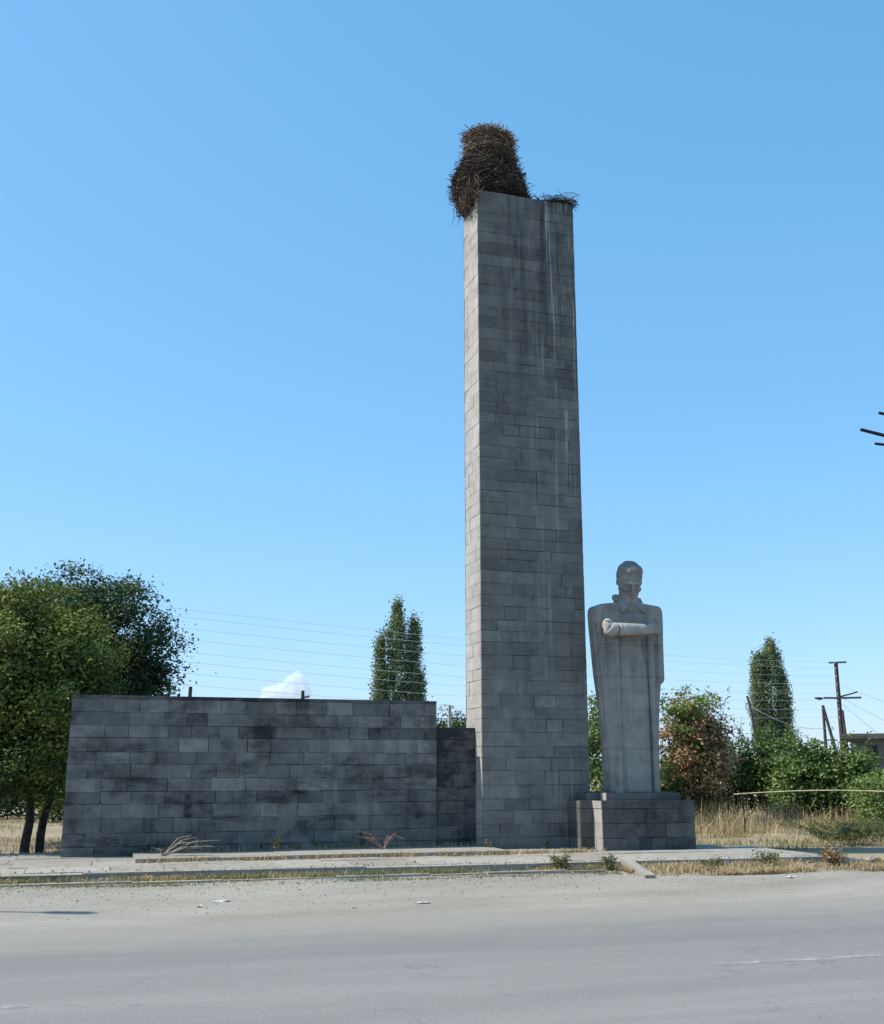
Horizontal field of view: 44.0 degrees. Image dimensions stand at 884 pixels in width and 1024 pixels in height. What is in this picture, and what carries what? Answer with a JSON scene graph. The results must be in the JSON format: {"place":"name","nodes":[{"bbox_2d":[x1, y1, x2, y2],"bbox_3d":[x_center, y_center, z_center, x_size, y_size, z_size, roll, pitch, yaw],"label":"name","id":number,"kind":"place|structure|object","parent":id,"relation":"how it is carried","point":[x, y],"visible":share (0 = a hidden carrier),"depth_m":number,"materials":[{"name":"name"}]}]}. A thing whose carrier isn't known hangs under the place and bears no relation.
{"place":"outdoors","nodes":[
{"label":"outdoors","id":0,"kind":"place"},
{"bbox_2d":[132,845,509,862],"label":"pavement","id":1,"kind":"structure","parent":0,"point":[289,853],"depth_m":17.41,"materials":[{"name":"concrete"}]},
{"bbox_2d":[152,835,217,855],"bbox_3d":[-3.959,5.141,16.867,1.036,0.315,0.370,4,-14,-17],"label":"dead branch","id":2,"kind":"object","parent":1,"relation":"on","point":[168,851],"visible":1,"depth_m":16.80,"materials":[{"name":"wood"}]},
{"bbox_2d":[271,836,281,850],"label":"weed","id":3,"kind":"object","parent":1,"relation":"on","point":[276,842],"visible":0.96,"depth_m":17.64,"materials":[{"name":"green plant"}]},
{"bbox_2d":[149,841,477,852],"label":"paving weeds","id":4,"kind":"object","parent":1,"relation":"on","point":[350,846],"visible":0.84,"depth_m":18.14,"materials":[{"name":"beige plant"}]},
{"bbox_2d":[356,831,402,848],"bbox_3d":[-1.028,5.423,18.073,0.828,0.310,0.157,3,-13,-12],"label":"dead branch","id":5,"kind":"object","parent":1,"relation":"on","point":[379,845],"visible":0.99,"depth_m":18.03,"materials":[{"name":"wood"}]},
{"bbox_2d":[0,844,825,882],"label":"pavement","id":6,"kind":"structure","parent":0,"point":[19,863],"depth_m":16.19,"materials":[{"name":"concrete"}]},
{"bbox_2d":[60,694,476,856],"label":"stone wall","id":7,"kind":"structure","parent":6,"relation":"on","point":[145,773],"depth_m":18.26,"materials":[{"name":"grey stone"}]},
{"bbox_2d":[127,847,605,863],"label":"paving weeds","id":8,"kind":"object","parent":6,"relation":"on","point":[532,851],"visible":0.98,"depth_m":17.19,"materials":[{"name":"yellow plant"}]},
{"bbox_2d":[483,838,492,846],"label":"weed","id":9,"kind":"object","parent":6,"relation":"on","point":[488,844],"visible":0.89,"depth_m":18.60,"materials":[{"name":"green plant"}]},
{"bbox_2d":[464,190,589,848],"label":"stone pillar","id":10,"kind":"structure","parent":6,"relation":"on","point":[526,696],"depth_m":20.40,"materials":[{"name":"grey stone"}]},
{"bbox_2d":[447,120,535,225],"bbox_3d":[0.976,-6.906,22.454,1.989,2.404,1.558,9,-16,-35],"label":"stork nest","id":11,"kind":"object","parent":10,"relation":"on","point":[489,160],"visible":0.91,"depth_m":22.09,"materials":[{"name":"brown wood"}]},
{"bbox_2d":[534,192,579,214],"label":"loose twigs","id":12,"kind":"object","parent":10,"relation":"on","point":[566,201],"visible":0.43,"depth_m":22.14,"materials":[{"name":"brown wood"}]},
{"bbox_2d":[543,837,550,848],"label":"weed","id":13,"kind":"object","parent":6,"relation":"on","point":[547,843],"visible":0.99,"depth_m":18.93,"materials":[{"name":"green plant"}]},
{"bbox_2d":[568,792,695,850],"bbox_3d":[3.264,5.479,19.393,2.014,0.993,1.312,4,-14,-17],"label":"statue pedestal","id":14,"kind":"object","parent":6,"relation":"on","point":[611,821],"visible":0.89,"depth_m":18.87,"materials":[{"name":"stone"}]},
{"bbox_2d":[587,561,663,792],"bbox_3d":[3.453,2.969,19.933,1.406,4.222,0.881,4,-14,-17],"label":"statue","id":15,"kind":"object","parent":14,"relation":"on","point":[625,628],"visible":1,"depth_m":19.78,"materials":[{"name":"stone"}]},
{"bbox_2d":[0,896,883,1023],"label":"road","id":16,"kind":"structure","parent":0,"point":[630,965],"depth_m":8.95,"materials":[{"name":"grey asphalt"}]},
{"bbox_2d":[0,954,883,1008],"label":"road marking","id":17,"kind":"object","parent":16,"relation":"on","point":[725,963],"visible":1,"depth_m":9.36,"materials":[{"name":"paint"}]},
{"bbox_2d":[0,863,883,931],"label":"gravel shoulder","id":18,"kind":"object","parent":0,"point":[129,912],"visible":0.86,"depth_m":13.50},
{"bbox_2d":[0,863,616,885],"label":"verge grass","id":19,"kind":"structure","parent":18,"relation":"on","point":[376,872],"depth_m":14.98,"materials":[{"name":"yellow plant"}]},
{"bbox_2d":[0,870,621,889],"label":"verge grass","id":20,"kind":"structure","parent":18,"relation":"on","point":[200,884],"depth_m":14.47,"materials":[{"name":"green plant"}]},
{"bbox_2d":[0,852,880,890],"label":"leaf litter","id":21,"kind":"object","parent":18,"relation":"on","point":[481,877],"visible":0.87,"depth_m":15.25,"materials":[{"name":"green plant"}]},
{"bbox_2d":[2,863,883,925],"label":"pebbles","id":22,"kind":"object","parent":18,"relation":"on","point":[393,886],"visible":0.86,"depth_m":14.03,"materials":[{"name":"grey stone"}]},
{"bbox_2d":[549,852,573,869],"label":"weed","id":23,"kind":"object","parent":18,"relation":"on","point":[562,861],"visible":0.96,"depth_m":15.92,"materials":[{"name":"green plant"}]},
{"bbox_2d":[600,853,617,869],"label":"weed","id":24,"kind":"object","parent":18,"relation":"on","point":[608,860],"visible":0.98,"depth_m":16.06,"materials":[{"name":"green plant"}]},
{"bbox_2d":[621,858,655,877],"bbox_3d":[2.829,5.169,15.830,0.150,0.224,1.123,2,-13,-8],"label":"concrete strip","id":25,"kind":"object","parent":18,"relation":"on","point":[637,867],"visible":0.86,"depth_m":15.76,"materials":[{"name":"grey concrete"}]},
{"bbox_2d":[698,855,724,867],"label":"weed","id":26,"kind":"object","parent":18,"relation":"on","point":[716,861],"visible":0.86,"depth_m":16.28,"materials":[{"name":"green plant"}]},
{"bbox_2d":[751,849,779,865],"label":"weed","id":27,"kind":"object","parent":18,"relation":"on","point":[771,859],"visible":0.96,"depth_m":16.73,"materials":[{"name":"green plant"}]},
{"bbox_2d":[818,845,847,865],"bbox_3d":[6.028,5.317,16.866,0.418,0.336,0.403,-10,-16,36],"label":"weed","id":28,"kind":"object","parent":18,"relation":"on","point":[833,857],"visible":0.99,"depth_m":16.83,"materials":[{"name":"brown plant"}]},
{"bbox_2d":[837,856,871,864],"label":"concrete slab","id":29,"kind":"structure","parent":18,"relation":"on","point":[848,859],"depth_m":16.92,"materials":[{"name":"grey concrete"}]},
{"bbox_2d":[861,856,881,863],"bbox_3d":[6.853,5.570,17.405,0.293,0.183,0.260,4,-14,-17],"label":"rubble stone","id":30,"kind":"object","parent":18,"relation":"on","point":[873,858],"visible":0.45,"depth_m":17.32,"materials":[{"name":"stone"}]},
{"bbox_2d":[0,775,883,882],"bbox_3d":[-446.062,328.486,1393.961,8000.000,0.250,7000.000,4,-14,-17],"label":"ground","id":31,"kind":"structure","parent":0,"point":[54,832],"depth_m":22.55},
{"bbox_2d":[0,816,62,853],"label":"short grass","id":32,"kind":"structure","parent":31,"relation":"on","point":[18,840],"depth_m":22.76,"materials":[{"name":"beige plant"}]},
{"bbox_2d":[0,777,62,818],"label":"dark hedge","id":33,"kind":"object","parent":31,"relation":"on","point":[18,814],"visible":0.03,"depth_m":32.40,"materials":[{"name":"green plant"}]},
{"bbox_2d":[18,761,66,821],"bbox_3d":[-10.902,7.691,30.775,1.981,2.238,2.116,-5,-14,19],"label":"green bush","id":34,"kind":"object","parent":31,"relation":"on","point":[56,809],"visible":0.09,"depth_m":30.34,"materials":[{"name":"green plant"}]},
{"bbox_2d":[0,565,146,852],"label":"broadleaf tree","id":35,"kind":"object","parent":31,"relation":"on","point":[41,685],"visible":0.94,"depth_m":18.63,"materials":[{"name":"green plant"}]},
{"bbox_2d":[1,558,216,852],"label":"broadleaf tree","id":36,"kind":"object","parent":31,"relation":"on","point":[151,682],"visible":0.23,"depth_m":21.82,"materials":[{"name":"green plant"}]},
{"bbox_2d":[188,687,191,696],"bbox_3d":[-6.026,5.864,25.657,0.159,3.502,0.118,4,-14,-17],"label":"fence post","id":37,"kind":"object","parent":31,"relation":"on","point":[190,692],"visible":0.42,"depth_m":26.01,"materials":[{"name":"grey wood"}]},
{"bbox_2d":[0,869,606,886],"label":"kerb","id":38,"kind":"structure","parent":31,"relation":"on","point":[362,876],"depth_m":14.86,"materials":[{"name":"concrete"}]},
{"bbox_2d":[301,690,308,698],"bbox_3d":[-3.343,6.001,26.112,0.280,3.442,0.104,0,-13,1],"label":"fence post","id":39,"kind":"object","parent":31,"relation":"on","point":[302,694],"visible":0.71,"depth_m":26.44,"materials":[{"name":"grey metal"}]},
{"bbox_2d":[368,594,432,700],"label":"poplar tree","id":40,"kind":"object","parent":31,"relation":"on","point":[385,676],"visible":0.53,"depth_m":59.38,"materials":[{"name":"green plant"}]},
{"bbox_2d":[448,705,450,727],"bbox_3d":[0.177,5.986,25.300,0.080,3.000,0.080,4,-14,-17],"label":"concrete post","id":41,"kind":"object","parent":31,"relation":"on","point":[449,716],"visible":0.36,"depth_m":25.55,"materials":[{"name":"grey concrete"}]},
{"bbox_2d":[436,704,465,727],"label":"green bush","id":42,"kind":"object","parent":31,"relation":"on","point":[456,722],"visible":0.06,"depth_m":41.06,"materials":[{"name":"green plant"}]},
{"bbox_2d":[587,690,671,791],"bbox_3d":[4.293,6.085,27.267,2.948,3.813,2.463,4,-14,-17],"label":"green bush","id":43,"kind":"object","parent":31,"relation":"on","point":[594,743],"visible":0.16,"depth_m":26.98,"materials":[{"name":"green plant"}]},
{"bbox_2d":[659,684,748,822],"bbox_3d":[6.486,6.371,28.460,2.771,3.717,2.362,4,-14,-17],"label":"withered bush","id":44,"kind":"object","parent":31,"relation":"on","point":[694,724],"visible":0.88,"depth_m":28.13,"materials":[{"name":"brown plant"}]},
{"bbox_2d":[660,714,789,818],"bbox_3d":[8.393,7.575,32.273,4.242,3.175,3.101,4,-14,-17],"label":"green bush","id":45,"kind":"object","parent":31,"relation":"on","point":[744,767],"visible":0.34,"depth_m":31.79,"materials":[{"name":"green plant"}]},
{"bbox_2d":[746,696,760,751],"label":"leaning pole","id":46,"kind":"object","parent":31,"relation":"on","point":[752,714],"visible":0.42,"depth_m":47.28,"materials":[{"name":"brown wood"}]},
{"bbox_2d":[753,707,823,728],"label":"slack wire","id":47,"kind":"object","parent":46,"relation":"hanging from","point":[792,725],"visible":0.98,"depth_m":51.92,"materials":[{"name":"black metal"}]},
{"bbox_2d":[744,632,797,755],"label":"poplar tree","id":48,"kind":"object","parent":31,"relation":"on","point":[762,688],"visible":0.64,"depth_m":70.66,"materials":[{"name":"green plant"}]},
{"bbox_2d":[738,723,807,817],"bbox_3d":[10.048,7.614,32.049,2.795,2.934,2.369,4,-14,-17],"label":"green bush","id":49,"kind":"object","parent":31,"relation":"on","point":[775,740],"visible":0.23,"depth_m":32.01,"materials":[{"name":"green plant"}]},
{"bbox_2d":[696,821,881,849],"bbox_3d":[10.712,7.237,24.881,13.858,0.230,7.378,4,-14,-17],"label":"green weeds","id":50,"kind":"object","parent":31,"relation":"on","point":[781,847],"visible":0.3,"depth_m":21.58,"materials":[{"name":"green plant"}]},
{"bbox_2d":[733,790,883,830],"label":"pipe rail","id":51,"kind":"object","parent":31,"relation":"on","point":[790,791],"visible":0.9,"depth_m":24.48,"materials":[{"name":"metal"}]},
{"bbox_2d":[758,721,883,823],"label":"green bush","id":52,"kind":"object","parent":31,"relation":"on","point":[821,768],"visible":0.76,"depth_m":29.05,"materials":[{"name":"green plant"}]},
{"bbox_2d":[821,705,837,754],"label":"timber frame","id":53,"kind":"object","parent":31,"relation":"on","point":[824,713],"visible":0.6,"depth_m":55.59,"materials":[{"name":"brown wood"}]},
{"bbox_2d":[777,812,883,843],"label":"weed","id":54,"kind":"object","parent":31,"relation":"on","point":[873,819],"visible":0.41,"depth_m":21.84,"materials":[{"name":"green plant"}]},
{"bbox_2d":[787,818,883,846],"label":"weed","id":55,"kind":"object","parent":31,"relation":"on","point":[841,832],"visible":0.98,"depth_m":20.89,"materials":[{"name":"green plant"}]},
{"bbox_2d":[814,661,860,759],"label":"utility pole","id":56,"kind":"object","parent":31,"relation":"on","point":[841,719],"visible":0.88,"depth_m":53.72,"materials":[{"name":"brown wood"}]},
{"bbox_2d":[5,587,804,661],"bbox_3d":[-4.232,2.740,31.999,65.446,0.969,0.009,12,-18,-42],"label":"overhead wire","id":57,"kind":"object","parent":56,"relation":"attached to","point":[406,633],"visible":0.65,"depth_m":33.20,"materials":[{"name":"black metal"}]},
{"bbox_2d":[121,632,782,683],"bbox_3d":[-4.232,3.445,31.834,65.446,1.218,0.009,12,-18,-42],"label":"overhead wire","id":58,"kind":"object","parent":56,"relation":"attached to","point":[422,662],"visible":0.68,"depth_m":33.49,"materials":[{"name":"black metal"}]},
{"bbox_2d":[187,673,722,708],"bbox_3d":[-4.232,4.192,31.659,65.446,1.672,0.009,12,-18,-42],"label":"overhead wire","id":59,"kind":"object","parent":56,"relation":"attached to","point":[336,686],"visible":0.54,"depth_m":32.14,"materials":[{"name":"black metal"}]},
{"bbox_2d":[142,623,806,675],"bbox_3d":[-4.232,3.201,31.891,65.446,1.078,0.009,12,-18,-42],"label":"overhead wire","id":60,"kind":"object","parent":56,"relation":"attached to","point":[435,653],"visible":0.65,"depth_m":33.68,"materials":[{"name":"black metal"}]},
{"bbox_2d":[152,613,822,667],"bbox_3d":[-4.232,2.961,31.947,65.446,0.944,0.009,12,-18,-42],"label":"overhead wire","id":61,"kind":"object","parent":56,"relation":"attached to","point":[428,642],"visible":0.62,"depth_m":33.56,"materials":[{"name":"black metal"}]},
{"bbox_2d":[173,683,826,717],"bbox_3d":[-4.232,4.445,31.599,65.446,1.833,0.009,12,-18,-42],"label":"overhead wire","id":62,"kind":"object","parent":56,"relation":"attached to","point":[365,699],"visible":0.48,"depth_m":31.54,"materials":[{"name":"black metal"}]},
{"bbox_2d":[179,651,823,693],"bbox_3d":[-4.232,3.721,31.769,65.446,1.381,0.009,12,-18,-42],"label":"overhead wire","id":63,"kind":"object","parent":56,"relation":"attached to","point":[406,672],"visible":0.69,"depth_m":32.95,"materials":[{"name":"black metal"}]},
{"bbox_2d":[182,661,837,700],"bbox_3d":[-4.232,3.940,31.718,65.446,1.516,0.009,12,-18,-42],"label":"overhead wire","id":64,"kind":"object","parent":56,"relation":"attached to","point":[404,681],"visible":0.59,"depth_m":32.89,"materials":[{"name":"black metal"}]},
{"bbox_2d":[835,768,883,825],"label":"green bush","id":65,"kind":"object","parent":31,"relation":"on","point":[872,802],"visible":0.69,"depth_m":24.42,"materials":[{"name":"green plant"}]},
{"bbox_2d":[840,733,883,774],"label":"flat roofed building","id":66,"kind":"structure","parent":31,"relation":"on","point":[876,742],"depth_m":47.44,"materials":[{"name":"paint"}]},
{"bbox_2d":[867,745,878,759],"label":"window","id":67,"kind":"structure","parent":66,"relation":"in","point":[875,748],"depth_m":47.52,"materials":[{"name":"black glass"}]},
{"bbox_2d":[0,0,883,766],"label":"sky","id":68,"kind":"structure","parent":0,"point":[232,250],"materials":[{"name":"blue"}]},
{"bbox_2d":[615,856,883,875],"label":"verge grass","id":69,"kind":"structure","parent":0,"point":[679,868],"depth_m":16.21,"materials":[{"name":"beige plant"}]},
{"bbox_2d":[693,793,881,837],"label":"dry grass","id":70,"kind":"structure","parent":0,"point":[702,822],"depth_m":26.37,"materials":[{"name":"beige plant"}]},
{"bbox_2d":[696,826,883,846],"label":"short grass","id":71,"kind":"structure","parent":0,"point":[756,841],"depth_m":21.60,"materials":[{"name":"beige plant"}]},
{"bbox_2d":[860,411,883,445],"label":"steel pole","id":72,"kind":"object","parent":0,"point":[874,432],"visible":1,"depth_m":10.67,"materials":[{"name":"metal"}]}
]}

